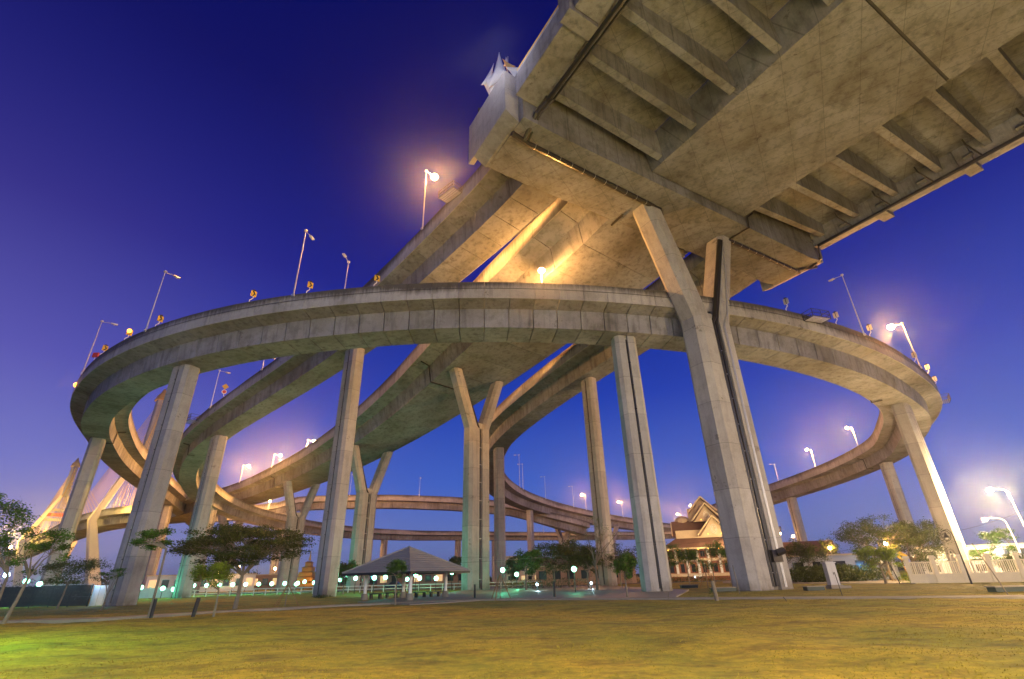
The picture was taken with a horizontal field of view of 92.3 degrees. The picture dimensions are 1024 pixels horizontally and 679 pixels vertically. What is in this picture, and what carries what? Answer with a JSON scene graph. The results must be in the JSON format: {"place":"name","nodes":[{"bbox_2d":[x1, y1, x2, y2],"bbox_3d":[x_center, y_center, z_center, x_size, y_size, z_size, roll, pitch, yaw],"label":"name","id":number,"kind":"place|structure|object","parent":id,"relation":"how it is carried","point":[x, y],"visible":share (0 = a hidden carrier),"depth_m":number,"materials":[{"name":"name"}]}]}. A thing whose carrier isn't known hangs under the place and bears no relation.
{"place":"outdoors","nodes":[
{"label":"outdoors","id":0,"kind":"place"},
{"bbox_2d":[377,573,460,587],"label":"building","id":1,"kind":"structure","parent":0,"point":[427,579],"depth_m":134.64,"materials":[{"name":"brick"}]},
{"bbox_2d":[14,575,906,599],"bbox_3d":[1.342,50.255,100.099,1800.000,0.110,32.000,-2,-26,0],"label":"road","id":2,"kind":"structure","parent":0,"point":[407,589],"depth_m":99.27,"materials":[{"name":"grey asphalt"}]},
{"bbox_2d":[0,569,1023,678],"bbox_3d":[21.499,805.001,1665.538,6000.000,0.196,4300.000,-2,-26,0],"label":"ground","id":3,"kind":"structure","parent":0,"point":[824,643],"depth_m":15.84,"materials":[{"name":"green plant"}]},
{"bbox_2d":[0,493,40,599],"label":"tree","id":4,"kind":"object","parent":3,"relation":"on","point":[4,539],"visible":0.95,"depth_m":34.16,"materials":[{"name":"green plant"}]},
{"bbox_2d":[1,523,77,623],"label":"tree","id":5,"kind":"object","parent":3,"relation":"on","point":[42,546],"visible":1,"depth_m":30.10,"materials":[{"name":"green plant"}]},
{"bbox_2d":[0,584,93,607],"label":"hoarding","id":6,"kind":"object","parent":3,"relation":"on","point":[30,593],"visible":0.92,"depth_m":54.21,"materials":[{"name":"grey metal"}]},
{"bbox_2d":[1,578,97,603],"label":"bush","id":7,"kind":"object","parent":3,"relation":"on","point":[43,584],"visible":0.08,"depth_m":65.55,"materials":[{"name":"green plant"}]},
{"bbox_2d":[13,458,96,586],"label":"bridge tower","id":8,"kind":"structure","parent":3,"relation":"on","point":[67,486],"depth_m":316.82,"materials":[{"name":"beige paint"}]},
{"bbox_2d":[36,437,105,601],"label":"bridge pier","id":9,"kind":"structure","parent":3,"relation":"on","point":[75,505],"depth_m":85.97,"materials":[{"name":"concrete"}]},
{"bbox_2d":[33,557,114,607],"bbox_3d":[-45.773,24.979,50.586,8.270,4.997,7.406,-18,-30,31],"label":"tree","id":10,"kind":"object","parent":3,"relation":"on","point":[57,566],"visible":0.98,"depth_m":50.63,"materials":[{"name":"green plant"}]},
{"bbox_2d":[88,585,108,605],"bbox_3d":[-45.445,28.507,54.840,0.051,2.000,2.666,-10,-27,17],"label":"hoarding","id":11,"kind":"object","parent":3,"relation":"on","point":[97,598],"visible":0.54,"depth_m":54.27,"materials":[{"name":"metal"}]},
{"bbox_2d":[96,568,126,610],"bbox_3d":[-34.966,21.704,42.683,2.623,3.500,2.493,-2,-26,0],"label":"tree","id":12,"kind":"object","parent":3,"relation":"on","point":[117,575],"visible":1,"depth_m":42.90,"materials":[{"name":"green plant"}]},
{"bbox_2d":[83,389,173,591],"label":"bridge tower","id":13,"kind":"structure","parent":3,"relation":"on","point":[92,546],"depth_m":199.98,"materials":[{"name":"beige paint"}]},
{"bbox_2d":[0,496,216,566],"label":"bridge approach","id":14,"kind":"structure","parent":13,"relation":"on","point":[111,519],"depth_m":197.04,"materials":[{"name":"concrete"}]},
{"bbox_2d":[103,364,199,605],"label":"bridge pier","id":15,"kind":"structure","parent":3,"relation":"on","point":[150,497],"depth_m":57.24,"materials":[{"name":"concrete"}]},
{"bbox_2d":[70,282,941,525],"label":"loop ramp","id":16,"kind":"structure","parent":15,"relation":"on","point":[113,387],"depth_m":63.23,"materials":[{"name":"concrete"}]},
{"bbox_2d":[80,320,117,374],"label":"street lamp","id":17,"kind":"object","parent":16,"relation":"on","point":[101,321],"visible":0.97,"depth_m":76.22,"materials":[{"name":"metal"}]},
{"bbox_2d":[143,270,179,331],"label":"street lamp","id":18,"kind":"object","parent":16,"relation":"on","point":[175,276],"visible":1,"depth_m":66.12,"materials":[{"name":"metal"}]},
{"bbox_2d":[291,229,314,296],"bbox_3d":[-26.649,-9.381,62.823,0.440,10.135,2.245,-4,-26,5],"label":"street lamp","id":19,"kind":"object","parent":16,"relation":"on","point":[312,238],"visible":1,"depth_m":61.90,"materials":[{"name":"metal"}]},
{"bbox_2d":[72,288,939,393],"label":"service cable","id":20,"kind":"object","parent":16,"relation":"attached to","point":[462,288],"visible":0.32,"depth_m":61.21,"materials":[{"name":"black plastic"}]},
{"bbox_2d":[801,308,830,323],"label":"maintenance cage","id":21,"kind":"object","parent":16,"relation":"on","point":[820,318],"visible":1,"depth_m":65.16,"materials":[{"name":"grey metal"}]},
{"bbox_2d":[828,274,865,335],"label":"street lamp","id":22,"kind":"object","parent":16,"relation":"on","point":[832,279],"visible":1,"depth_m":71.60,"materials":[{"name":"metal"}]},
{"bbox_2d":[887,322,921,368],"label":"street lamp","id":23,"kind":"object","parent":16,"relation":"on","point":[891,326],"visible":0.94,"depth_m":80.86,"materials":[{"name":"metal"}]},
{"bbox_2d":[128,526,176,617],"bbox_3d":[-23.978,15.074,31.907,3.060,5.533,2.810,-2,-26,0],"label":"tree","id":24,"kind":"object","parent":3,"relation":"on","point":[150,534],"visible":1,"depth_m":32.32,"materials":[{"name":"green plant"}]},
{"bbox_2d":[139,586,172,597],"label":"panel wall","id":25,"kind":"structure","parent":3,"relation":"on","point":[147,592],"depth_m":83.31,"materials":[{"name":"white metal"}]},
{"bbox_2d":[142,505,172,587],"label":"bridge pier","id":26,"kind":"structure","parent":3,"relation":"on","point":[155,556],"depth_m":146.12,"materials":[{"name":"concrete"}]},
{"bbox_2d":[172,435,227,597],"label":"bridge pier","id":27,"kind":"structure","parent":3,"relation":"on","point":[184,585],"depth_m":84.50,"materials":[{"name":"concrete"}]},
{"bbox_2d":[145,573,256,591],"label":"building","id":28,"kind":"structure","parent":3,"relation":"on","point":[167,581],"depth_m":135.79,"materials":[{"name":"white paint"}]},
{"bbox_2d":[192,508,217,593],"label":"bridge pier","id":29,"kind":"structure","parent":3,"relation":"on","point":[212,517],"depth_m":124.06,"materials":[{"name":"concrete"}]},
{"bbox_2d":[173,164,781,540],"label":"descending ramp","id":30,"kind":"structure","parent":29,"relation":"on","point":[487,213],"depth_m":80.78,"materials":[{"name":"concrete"}]},
{"bbox_2d":[421,169,437,229],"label":"street lamp","id":31,"kind":"object","parent":30,"relation":"on","point":[434,176],"visible":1,"depth_m":73.51,"materials":[{"name":"metal"}]},
{"bbox_2d":[438,180,461,203],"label":"maintenance cage","id":32,"kind":"object","parent":30,"relation":"on","point":[455,195],"visible":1,"depth_m":65.35,"materials":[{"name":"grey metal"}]},
{"bbox_2d":[186,560,236,616],"bbox_3d":[-18.485,15.272,30.075,2.912,3.330,2.687,12,-29,-25],"label":"tree","id":33,"kind":"object","parent":3,"relation":"on","point":[218,571],"visible":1,"depth_m":30.04,"materials":[{"name":"green plant"}]},
{"bbox_2d":[215,514,243,563],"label":"forked pier","id":34,"kind":"structure","parent":3,"relation":"on","point":[223,520],"depth_m":147.90,"materials":[{"name":"concrete"}]},
{"bbox_2d":[160,521,318,608],"bbox_3d":[-22.613,18.394,40.423,12.524,6.906,11.302,-22,-33,36],"label":"tree","id":35,"kind":"object","parent":3,"relation":"on","point":[259,547],"visible":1,"depth_m":39.26,"materials":[{"name":"green plant"}]},
{"bbox_2d":[269,513,286,573],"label":"bridge pier","id":36,"kind":"structure","parent":3,"relation":"on","point":[273,564],"depth_m":194.77,"materials":[{"name":"concrete"}]},
{"bbox_2d":[215,495,589,535],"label":"cross ramp","id":37,"kind":"structure","parent":36,"relation":"on","point":[564,523],"depth_m":206.97,"materials":[{"name":"concrete"}]},
{"bbox_2d":[253,574,312,589],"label":"building","id":38,"kind":"structure","parent":3,"relation":"on","point":[264,580],"depth_m":148.38,"materials":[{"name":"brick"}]},
{"bbox_2d":[274,566,298,606],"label":"tree stakes","id":39,"kind":"object","parent":3,"relation":"on","point":[286,593],"visible":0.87,"depth_m":41.44,"materials":[{"name":"brown wood"}]},
{"bbox_2d":[275,481,319,590],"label":"forked pier","id":40,"kind":"structure","parent":3,"relation":"on","point":[295,521],"depth_m":121.12,"materials":[{"name":"concrete"}]},
{"bbox_2d":[296,553,315,586],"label":"shrine","id":41,"kind":"object","parent":3,"relation":"on","point":[307,573],"visible":0.82,"depth_m":134.33,"materials":[{"name":"gold metal"}]},
{"bbox_2d":[75,581,540,597],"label":"street railing","id":42,"kind":"object","parent":3,"relation":"on","point":[277,591],"visible":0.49,"depth_m":83.73,"materials":[{"name":"white metal"}]},
{"bbox_2d":[312,348,364,596],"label":"bridge pier","id":43,"kind":"structure","parent":3,"relation":"on","point":[329,553],"depth_m":69.80,"materials":[{"name":"concrete"}]},
{"bbox_2d":[338,559,359,593],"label":"tree","id":44,"kind":"object","parent":3,"relation":"on","point":[346,566],"visible":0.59,"depth_m":75.25,"materials":[{"name":"green plant"}]},
{"bbox_2d":[346,445,392,590],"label":"forked pier","id":45,"kind":"structure","parent":3,"relation":"on","point":[361,545],"depth_m":102.55,"materials":[{"name":"concrete"}]},
{"bbox_2d":[377,540,387,582],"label":"bridge pier","id":46,"kind":"structure","parent":3,"relation":"on","point":[383,548],"depth_m":193.06,"materials":[{"name":"concrete"}]},
{"bbox_2d":[383,558,407,604],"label":"tree","id":47,"kind":"object","parent":3,"relation":"on","point":[397,565],"visible":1,"depth_m":39.30,"materials":[{"name":"green plant"}]},
{"bbox_2d":[449,555,461,587],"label":"tree","id":48,"kind":"object","parent":3,"relation":"on","point":[454,558],"visible":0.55,"depth_m":101.75,"materials":[{"name":"green plant"}]},
{"bbox_2d":[455,540,460,560],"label":"bridge pier","id":49,"kind":"structure","parent":3,"relation":"on","point":[457,547],"depth_m":222.51,"materials":[{"name":"concrete"}]},
{"bbox_2d":[6,564,911,593],"bbox_3d":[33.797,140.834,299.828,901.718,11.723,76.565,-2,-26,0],"label":"trees","id":50,"kind":"object","parent":3,"relation":"on","point":[373,581],"visible":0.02,"depth_m":289.58,"materials":[{"name":"green plant"}]},
{"bbox_2d":[493,447,505,584],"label":"bridge pier","id":51,"kind":"structure","parent":3,"relation":"on","point":[499,520],"depth_m":116.56,"materials":[{"name":"concrete"}]},
{"bbox_2d":[0,595,1023,623],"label":"footpath","id":52,"kind":"structure","parent":3,"relation":"on","point":[66,620],"depth_m":32.70,"materials":[{"name":"concrete"}]},
{"bbox_2d":[504,554,524,587],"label":"tree","id":53,"kind":"object","parent":3,"relation":"on","point":[511,564],"visible":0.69,"depth_m":85.59,"materials":[{"name":"green plant"}]},
{"bbox_2d":[526,510,534,551],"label":"bridge pier","id":54,"kind":"structure","parent":3,"relation":"on","point":[530,530],"depth_m":190.16,"materials":[{"name":"concrete"}]},
{"bbox_2d":[532,540,576,587],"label":"tree","id":55,"kind":"object","parent":3,"relation":"on","point":[562,553],"visible":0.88,"depth_m":75.83,"materials":[{"name":"green plant"}]},
{"bbox_2d":[555,529,570,546],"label":"forked pier","id":56,"kind":"structure","parent":3,"relation":"on","point":[562,538],"depth_m":214.81,"materials":[{"name":"concrete"}]},
{"bbox_2d":[549,538,589,585],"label":"tree","id":57,"kind":"object","parent":3,"relation":"on","point":[573,545],"visible":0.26,"depth_m":82.02,"materials":[{"name":"green plant"}]},
{"bbox_2d":[536,555,636,585],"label":"building","id":58,"kind":"structure","parent":3,"relation":"on","point":[580,573],"depth_m":99.31,"materials":[{"name":"brick"}]},
{"bbox_2d":[602,541,637,585],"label":"tree","id":59,"kind":"object","parent":3,"relation":"on","point":[619,555],"visible":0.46,"depth_m":80.49,"materials":[{"name":"green plant"}]},
{"bbox_2d":[611,551,639,596],"bbox_3d":[9.141,18.825,39.271,2.521,3.591,2.602,-2,-26,0],"label":"tree","id":60,"kind":"object","parent":3,"relation":"on","point":[622,564],"visible":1,"depth_m":39.25,"materials":[{"name":"green plant"}]},
{"bbox_2d":[611,335,672,591],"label":"bridge pier","id":61,"kind":"structure","parent":3,"relation":"on","point":[653,564],"depth_m":55.69,"materials":[{"name":"concrete"}]},
{"bbox_2d":[666,542,682,583],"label":"tree","id":62,"kind":"object","parent":3,"relation":"on","point":[672,557],"visible":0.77,"depth_m":83.37,"materials":[{"name":"green plant"}]},
{"bbox_2d":[637,576,729,581],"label":"bush","id":63,"kind":"object","parent":3,"relation":"on","point":[695,579],"visible":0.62,"depth_m":99.17,"materials":[{"name":"green plant"}]},
{"bbox_2d":[675,548,703,583],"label":"tree","id":64,"kind":"object","parent":3,"relation":"on","point":[687,556],"visible":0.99,"depth_m":81.43,"materials":[{"name":"green plant"}]},
{"bbox_2d":[666,496,730,580],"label":"temple","id":65,"kind":"structure","parent":3,"relation":"on","point":[700,525],"depth_m":116.15,"materials":[{"name":"white paint"}]},
{"bbox_2d":[696,540,726,583],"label":"tree","id":66,"kind":"object","parent":3,"relation":"on","point":[718,552],"visible":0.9,"depth_m":79.69,"materials":[{"name":"green plant"}]},
{"bbox_2d":[633,203,793,590],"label":"forked pier","id":67,"kind":"structure","parent":3,"relation":"on","point":[755,550],"depth_m":55.02,"materials":[{"name":"concrete"}]},
{"bbox_2d":[469,70,822,290],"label":"cross beam","id":68,"kind":"structure","parent":67,"relation":"on","point":[696,223],"depth_m":60.19,"materials":[{"name":"concrete"}]},
{"bbox_2d":[481,52,517,93],"bbox_3d":[-1.376,-32.857,60.706,4.916,9.175,2.523,-2,-26,0],"label":"sculpture","id":69,"kind":"object","parent":68,"relation":"on","point":[490,80],"visible":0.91,"depth_m":59.77,"materials":[{"name":"white paint"}]},
{"bbox_2d":[510,0,1023,273],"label":"drain pipes","id":70,"kind":"object","parent":68,"relation":"attached to","point":[543,106],"visible":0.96,"depth_m":58.62,"materials":[{"name":"black"}]},
{"bbox_2d":[515,0,1023,249],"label":"deck","id":71,"kind":"structure","parent":68,"relation":"on","point":[811,117],"depth_m":52.83,"materials":[{"name":"concrete"}]},
{"bbox_2d":[709,587,736,591],"bbox_3d":[20.460,24.173,47.602,2.350,0.365,0.850,0,-26,-3],"label":"pit cover","id":72,"kind":"object","parent":3,"relation":"on","point":[721,589],"visible":0.75,"depth_m":47.29,"materials":[{"name":"concrete"}]},
{"bbox_2d":[786,497,807,541],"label":"bridge pier","id":73,"kind":"structure","parent":3,"relation":"on","point":[796,518],"depth_m":156.22,"materials":[{"name":"concrete"}]},
{"bbox_2d":[784,537,811,567],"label":"tree","id":74,"kind":"object","parent":3,"relation":"on","point":[792,552],"visible":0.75,"depth_m":76.18,"materials":[{"name":"green plant"}]},
{"bbox_2d":[794,541,831,581],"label":"tree","id":75,"kind":"object","parent":3,"relation":"on","point":[809,549],"visible":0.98,"depth_m":74.03,"materials":[{"name":"green plant"}]},
{"bbox_2d":[801,586,825,590],"bbox_3d":[27.241,22.445,44.394,1.750,0.365,0.850,0,-26,-3],"label":"pit cover","id":76,"kind":"object","parent":3,"relation":"on","point":[811,588],"visible":0.96,"depth_m":44.08,"materials":[{"name":"concrete"}]},
{"bbox_2d":[816,535,843,553],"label":"tree","id":77,"kind":"object","parent":3,"relation":"on","point":[834,546],"visible":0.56,"depth_m":87.71,"materials":[{"name":"green plant"}]},
{"bbox_2d":[820,562,851,588],"bbox_3d":[31.471,22.951,47.928,2.075,2.320,0.975,1,-26,-5],"label":"electrical cabinet","id":78,"kind":"object","parent":3,"relation":"on","point":[829,568],"visible":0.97,"depth_m":47.60,"materials":[{"name":"grey metal"}]},
{"bbox_2d":[789,563,892,581],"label":"bush","id":79,"kind":"object","parent":3,"relation":"on","point":[816,573],"visible":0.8,"depth_m":69.75,"materials":[{"name":"green plant"}]},
{"bbox_2d":[786,553,900,580],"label":"building","id":80,"kind":"structure","parent":3,"relation":"on","point":[847,558],"depth_m":79.44,"materials":[{"name":"grey paint"}]},
{"bbox_2d":[830,514,920,579],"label":"tree","id":81,"kind":"object","parent":3,"relation":"on","point":[865,527],"visible":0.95,"depth_m":71.09,"materials":[{"name":"green plant"}]},
{"bbox_2d":[848,544,903,583],"bbox_3d":[43.617,26.382,57.770,5.962,4.402,5.919,-2,-26,0],"label":"tree","id":82,"kind":"object","parent":3,"relation":"on","point":[867,553],"visible":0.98,"depth_m":57.82,"materials":[{"name":"green plant"}]},
{"bbox_2d":[879,462,924,573],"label":"bridge pier","id":83,"kind":"structure","parent":3,"relation":"on","point":[896,494],"depth_m":119.57,"materials":[{"name":"concrete"}]},
{"bbox_2d":[874,516,966,573],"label":"tree","id":84,"kind":"object","parent":3,"relation":"on","point":[926,537],"visible":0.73,"depth_m":71.79,"materials":[{"name":"green plant"}]},
{"bbox_2d":[891,402,974,572],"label":"bridge pier","id":85,"kind":"structure","parent":3,"relation":"on","point":[939,507],"depth_m":73.39,"materials":[{"name":"concrete"}]},
{"bbox_2d":[940,529,972,583],"bbox_3d":[45.151,22.041,50.114,1.374,5.179,0.657,-2,-26,0],"label":"lantern pole","id":86,"kind":"object","parent":3,"relation":"on","point":[946,536],"visible":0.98,"depth_m":50.45,"materials":[{"name":"black metal"}]},
{"bbox_2d":[901,552,1023,582],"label":"fence","id":87,"kind":"object","parent":3,"relation":"on","point":[936,576],"visible":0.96,"depth_m":53.80,"materials":[{"name":"beige paint"}]},
{"bbox_2d":[917,543,1023,573],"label":"building","id":88,"kind":"structure","parent":3,"relation":"on","point":[1004,550],"depth_m":82.81,"materials":[{"name":"white paint"}]},
{"bbox_2d":[968,547,1000,571],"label":"tree","id":89,"kind":"object","parent":3,"relation":"on","point":[973,553],"visible":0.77,"depth_m":68.51,"materials":[{"name":"green plant"}]},
{"bbox_2d":[976,527,1021,557],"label":"tree","id":90,"kind":"object","parent":3,"relation":"on","point":[993,537],"visible":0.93,"depth_m":82.11,"materials":[{"name":"green plant"}]},
{"bbox_2d":[981,518,1021,552],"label":"street lamp","id":91,"kind":"object","parent":3,"relation":"on","point":[984,519],"visible":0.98,"depth_m":77.85,"materials":[{"name":"metal"}]},
{"bbox_2d":[984,585,1023,591],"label":"pit cover","id":92,"kind":"object","parent":3,"relation":"on","point":[1014,588],"visible":1,"depth_m":34.04,"materials":[{"name":"concrete"}]},
{"bbox_2d":[985,488,1023,525],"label":"street lamp","id":93,"kind":"object","parent":3,"relation":"on","point":[991,490],"visible":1,"depth_m":68.86,"materials":[{"name":"metal"}]},
{"bbox_2d":[993,552,1023,571],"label":"tree","id":94,"kind":"object","parent":3,"relation":"on","point":[1021,556],"visible":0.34,"depth_m":56.91,"materials":[{"name":"green plant"}]},
{"bbox_2d":[0,0,1023,586],"label":"sky","id":95,"kind":"structure","parent":0,"point":[199,142],"materials":[{"name":"blue"}]},
{"bbox_2d":[493,556,535,582],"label":"building","id":96,"kind":"structure","parent":0,"point":[521,576],"depth_m":157.64,"materials":[{"name":"beige"}]},
{"bbox_2d":[358,585,688,604],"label":"plaza paving","id":97,"kind":"structure","parent":0,"point":[603,591],"depth_m":50.07,"materials":[{"name":"grey concrete"}]},
{"bbox_2d":[341,546,469,599],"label":"pavilion","id":98,"kind":"structure","parent":97,"relation":"on","point":[417,561],"depth_m":48.21,"materials":[{"name":"concrete"}]},
{"bbox_2d":[449,367,502,589],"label":"forked pier","id":99,"kind":"structure","parent":97,"relation":"on","point":[475,535],"depth_m":84.07,"materials":[{"name":"concrete"}]},
{"bbox_2d":[172,198,688,514],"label":"wide viaduct","id":100,"kind":"object","parent":99,"relation":"on","point":[559,241],"visible":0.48,"depth_m":90.33,"materials":[{"name":"concrete"}]},
{"bbox_2d":[514,548,544,589],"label":"tree","id":101,"kind":"object","parent":97,"relation":"on","point":[533,565],"visible":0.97,"depth_m":70.35,"materials":[{"name":"green plant"}]},
{"bbox_2d":[490,577,593,588],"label":"bush","id":102,"kind":"object","parent":97,"relation":"on","point":[541,583],"visible":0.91,"depth_m":78.07,"materials":[{"name":"green plant"}]},
{"bbox_2d":[573,543,607,587],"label":"tree","id":103,"kind":"object","parent":97,"relation":"on","point":[583,558],"visible":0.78,"depth_m":72.72,"materials":[{"name":"green plant"}]},
{"bbox_2d":[567,513,623,589],"bbox_3d":[10.788,26.661,62.554,7.597,9.633,6.745,-2,-26,0],"label":"tree","id":104,"kind":"object","parent":97,"relation":"on","point":[595,560],"visible":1,"depth_m":62.34,"materials":[{"name":"green plant"}]},
{"bbox_2d":[581,377,617,585],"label":"bridge pier","id":105,"kind":"structure","parent":97,"relation":"on","point":[598,487],"depth_m":90.57,"materials":[{"name":"concrete"}]},
{"bbox_2d":[489,253,756,538],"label":"hand ramp","id":106,"kind":"structure","parent":105,"relation":"on","point":[547,388],"depth_m":106.53,"materials":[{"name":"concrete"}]},
{"bbox_2d":[782,540,836,555],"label":"building","id":107,"kind":"structure","parent":0,"point":[816,543],"depth_m":124.71,"materials":[{"name":"beige"}]},
{"bbox_2d":[723,580,915,583],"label":"side path","id":108,"kind":"structure","parent":0,"point":[868,582],"depth_m":63.61,"materials":[{"name":"concrete"}]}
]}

